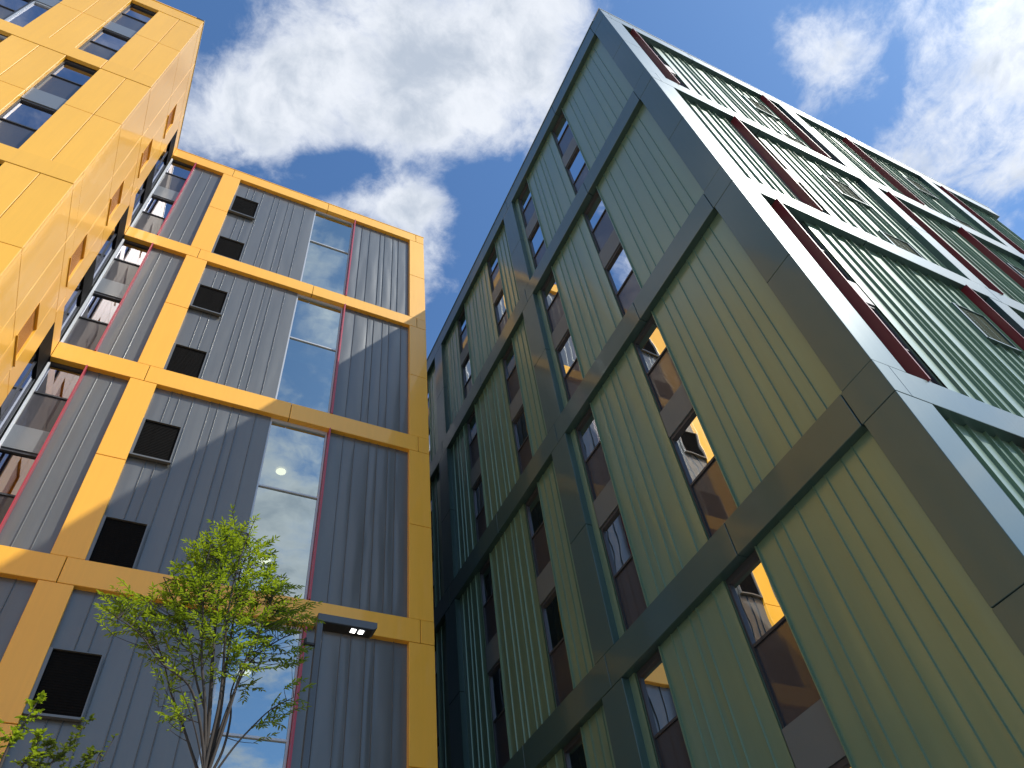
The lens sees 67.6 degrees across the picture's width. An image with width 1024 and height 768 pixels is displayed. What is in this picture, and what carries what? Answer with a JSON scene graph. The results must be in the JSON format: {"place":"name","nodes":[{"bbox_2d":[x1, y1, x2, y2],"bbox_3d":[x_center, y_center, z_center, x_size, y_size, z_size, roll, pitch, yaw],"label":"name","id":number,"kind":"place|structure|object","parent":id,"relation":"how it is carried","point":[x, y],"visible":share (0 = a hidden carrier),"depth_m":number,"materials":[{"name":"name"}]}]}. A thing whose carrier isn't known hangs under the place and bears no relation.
{"place":"outdoors","nodes":[
{"label":"outdoors","id":0,"kind":"place"},
{"bbox_2d":[0,0,437,767],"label":"apartment building","id":1,"kind":"structure","parent":0,"point":[190,344],"depth_m":18.54,"materials":[{"name":"yellow paint"}]},
{"bbox_2d":[0,35,7,41],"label":"window","id":2,"kind":"structure","parent":1,"relation":"in","point":[2,38],"depth_m":19.65,"materials":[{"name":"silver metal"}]},
{"bbox_2d":[0,0,34,19],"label":"window","id":3,"kind":"structure","parent":1,"relation":"in","point":[8,8],"depth_m":21.20,"materials":[{"name":"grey glass"}]},
{"bbox_2d":[0,323,54,435],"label":"window","id":4,"kind":"structure","parent":1,"relation":"in","point":[40,357],"depth_m":17.23,"materials":[{"name":"clear glass"}]},
{"bbox_2d":[5,0,61,26],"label":"window","id":5,"kind":"structure","parent":1,"relation":"in","point":[30,12],"depth_m":21.48,"materials":[{"name":"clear glass"}]},
{"bbox_2d":[0,361,82,523],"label":"window","id":6,"kind":"structure","parent":1,"relation":"in","point":[19,450],"depth_m":17.07,"materials":[{"name":"clear glass"}]},
{"bbox_2d":[0,60,96,148],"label":"window","id":7,"kind":"structure","parent":1,"relation":"in","point":[20,121],"depth_m":18.05,"materials":[{"name":"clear glass"}]},
{"bbox_2d":[60,206,128,337],"bbox_3d":[-11.416,-3.229,20.982,0.100,5.560,1.083,17,-55,-20],"label":"window","id":8,"kind":"structure","parent":1,"relation":"in","point":[83,288],"depth_m":20.68,"materials":[{"name":"clear glass"}]},
{"bbox_2d":[64,239,149,350],"bbox_3d":[-11.314,-2.579,21.541,0.790,5.630,0.125,17,-55,-20],"label":"window","id":9,"kind":"structure","parent":1,"relation":"in","point":[94,319],"depth_m":21.31,"materials":[{"name":"clear glass"}]},
{"bbox_2d":[79,3,155,59],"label":"window","id":10,"kind":"structure","parent":1,"relation":"in","point":[117,32],"depth_m":22.80,"materials":[{"name":"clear glass"}]},
{"bbox_2d":[131,130,177,220],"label":"window","id":11,"kind":"structure","parent":1,"relation":"in","point":[146,187],"depth_m":25.63,"materials":[{"name":"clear glass"}]},
{"bbox_2d":[133,159,193,234],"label":"window","id":12,"kind":"structure","parent":1,"relation":"in","point":[152,217],"depth_m":26.15,"materials":[{"name":"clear glass"}]},
{"bbox_2d":[197,616,302,767],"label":"window","id":13,"kind":"structure","parent":1,"relation":"in","point":[273,753],"depth_m":14.58,"materials":[{"name":"blue glass"}]},
{"bbox_2d":[235,418,326,599],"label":"window","id":14,"kind":"structure","parent":1,"relation":"in","point":[287,493],"depth_m":18.78,"materials":[{"name":"blue glass"}]},
{"bbox_2d":[275,294,342,412],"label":"window","id":15,"kind":"structure","parent":1,"relation":"in","point":[307,374],"depth_m":23.34,"materials":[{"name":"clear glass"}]},
{"bbox_2d":[300,210,352,294],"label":"window","id":16,"kind":"structure","parent":1,"relation":"in","point":[326,262],"depth_m":28.22,"materials":[{"name":"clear glass"}]},
{"bbox_2d":[156,0,1023,357],"label":"sky","id":17,"kind":"structure","parent":0,"point":[421,118],"materials":[{"name":"blue"}]},
{"label":"ground","id":18,"kind":"structure","parent":0,"visible":0},
{"bbox_2d":[0,690,52,767],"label":"tree","id":19,"kind":"object","parent":18,"relation":"on","point":[17,734],"visible":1,"depth_m":6.68,"materials":[{"name":"green plant"}]},
{"bbox_2d":[23,713,97,767],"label":"tree","id":20,"kind":"object","parent":18,"relation":"on","point":[61,756],"visible":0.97,"depth_m":7.36,"materials":[{"name":"green plant"}]},
{"bbox_2d":[93,733,118,767],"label":"tree","id":21,"kind":"object","parent":18,"relation":"on","point":[100,754],"visible":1,"depth_m":7.25,"materials":[{"name":"green plant"}]},
{"bbox_2d":[94,504,325,767],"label":"tree","id":22,"kind":"object","parent":18,"relation":"on","point":[209,742],"visible":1,"depth_m":9.73,"materials":[{"name":"green plant"}]},
{"bbox_2d":[300,613,376,767],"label":"street lamp","id":23,"kind":"object","parent":18,"relation":"on","point":[350,626],"visible":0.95,"depth_m":10.46,"materials":[{"name":"metal"}]},
{"bbox_2d":[427,8,1023,767],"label":"apartment building","id":24,"kind":"structure","parent":18,"relation":"on","point":[725,378],"depth_m":14.03,"materials":[{"name":"green paint"}]},
{"bbox_2d":[427,375,431,462],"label":"window","id":25,"kind":"structure","parent":24,"relation":"in","point":[428,382],"depth_m":29.76,"materials":[{"name":"clear glass"}]},
{"bbox_2d":[430,482,436,608],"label":"window","id":26,"kind":"structure","parent":24,"relation":"in","point":[431,489],"depth_m":24.92,"materials":[{"name":"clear glass"}]},
{"bbox_2d":[434,633,441,767],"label":"window","id":27,"kind":"structure","parent":24,"relation":"in","point":[436,639],"depth_m":20.89,"materials":[{"name":"glass"}]},
{"bbox_2d":[458,303,473,397],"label":"window","id":28,"kind":"structure","parent":24,"relation":"in","point":[465,355],"depth_m":27.86,"materials":[{"name":"clear glass"}]},
{"bbox_2d":[467,404,487,541],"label":"window","id":29,"kind":"structure","parent":24,"relation":"in","point":[476,474],"depth_m":23.06,"materials":[{"name":"clear glass"}]},
{"bbox_2d":[480,553,511,767],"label":"window","id":30,"kind":"structure","parent":24,"relation":"in","point":[502,745],"depth_m":18.22,"materials":[{"name":"clear glass"}]},
{"bbox_2d":[487,242,508,335],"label":"window","id":31,"kind":"structure","parent":24,"relation":"in","point":[498,293],"depth_m":26.33,"materials":[{"name":"clear glass"}]},
{"bbox_2d":[503,338,533,473],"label":"window","id":32,"kind":"structure","parent":24,"relation":"in","point":[518,414],"depth_m":21.52,"materials":[{"name":"clear glass"}]},
{"bbox_2d":[519,178,546,267],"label":"window","id":33,"kind":"structure","parent":24,"relation":"in","point":[534,231],"depth_m":24.86,"materials":[{"name":"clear glass"}]},
{"bbox_2d":[525,482,574,706],"bbox_3d":[0.799,4.460,16.911,0.175,5.570,0.840,17,-55,-20],"label":"window","id":34,"kind":"structure","parent":24,"relation":"in","point":[558,651],"depth_m":16.65,"materials":[{"name":"clear glass"}]},
{"bbox_2d":[541,266,583,399],"bbox_3d":[1.316,-1.380,20.234,0.175,5.450,0.840,17,-55,-20],"label":"window","id":35,"kind":"structure","parent":24,"relation":"in","point":[571,369],"depth_m":20.06,"materials":[{"name":"clear glass"}]},
{"bbox_2d":[552,108,589,193],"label":"window","id":36,"kind":"structure","parent":24,"relation":"in","point":[574,161],"depth_m":23.44,"materials":[{"name":"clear glass"}]},
{"bbox_2d":[563,727,589,767],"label":"window","id":37,"kind":"structure","parent":24,"relation":"in","point":[575,752],"depth_m":14.10,"materials":[{"name":"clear glass"}]},
{"bbox_2d":[576,403,648,630],"bbox_3d":[1.950,2.480,15.462,0.175,5.570,0.840,17,-55,-20],"label":"window","id":38,"kind":"structure","parent":24,"relation":"in","point":[632,598],"depth_m":15.16,"materials":[{"name":"brown glass"}]},
{"bbox_2d":[584,186,641,316],"bbox_3d":[2.441,-3.316,18.817,0.175,5.450,0.860,17,-55,-20],"label":"window","id":39,"kind":"structure","parent":24,"relation":"in","point":[625,283],"depth_m":18.62,"materials":[{"name":"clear glass"}]},
{"bbox_2d":[637,646,694,767],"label":"window","id":40,"kind":"structure","parent":24,"relation":"in","point":[671,744],"depth_m":12.12,"materials":[{"name":"clear glass"}]},
{"bbox_2d":[648,45,685,87],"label":"window","id":41,"kind":"structure","parent":24,"relation":"in","point":[668,67],"depth_m":22.34,"materials":[{"name":"clear glass"}]},
{"bbox_2d":[634,311,738,538],"bbox_3d":[3.076,0.544,14.045,0.175,5.570,0.860,17,-55,-20],"label":"window","id":42,"kind":"structure","parent":24,"relation":"in","point":[715,500],"depth_m":13.71,"materials":[{"name":"brown glass"}]},
{"bbox_2d":[725,546,854,767],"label":"window","id":43,"kind":"structure","parent":24,"relation":"in","point":[813,738],"depth_m":10.08,"materials":[{"name":"brown glass"}]},
{"bbox_2d":[757,139,825,213],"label":"window","id":44,"kind":"structure","parent":24,"relation":"in","point":[796,180],"depth_m":18.02,"materials":[{"name":"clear glass"}]},
{"bbox_2d":[797,221,940,385],"bbox_3d":[5.606,-1.500,12.728,0.780,5.570,0.125,17,-55,-20],"label":"window","id":45,"kind":"structure","parent":24,"relation":"in","point":[855,286],"depth_m":12.61,"materials":[{"name":"clear glass"}]}
]}

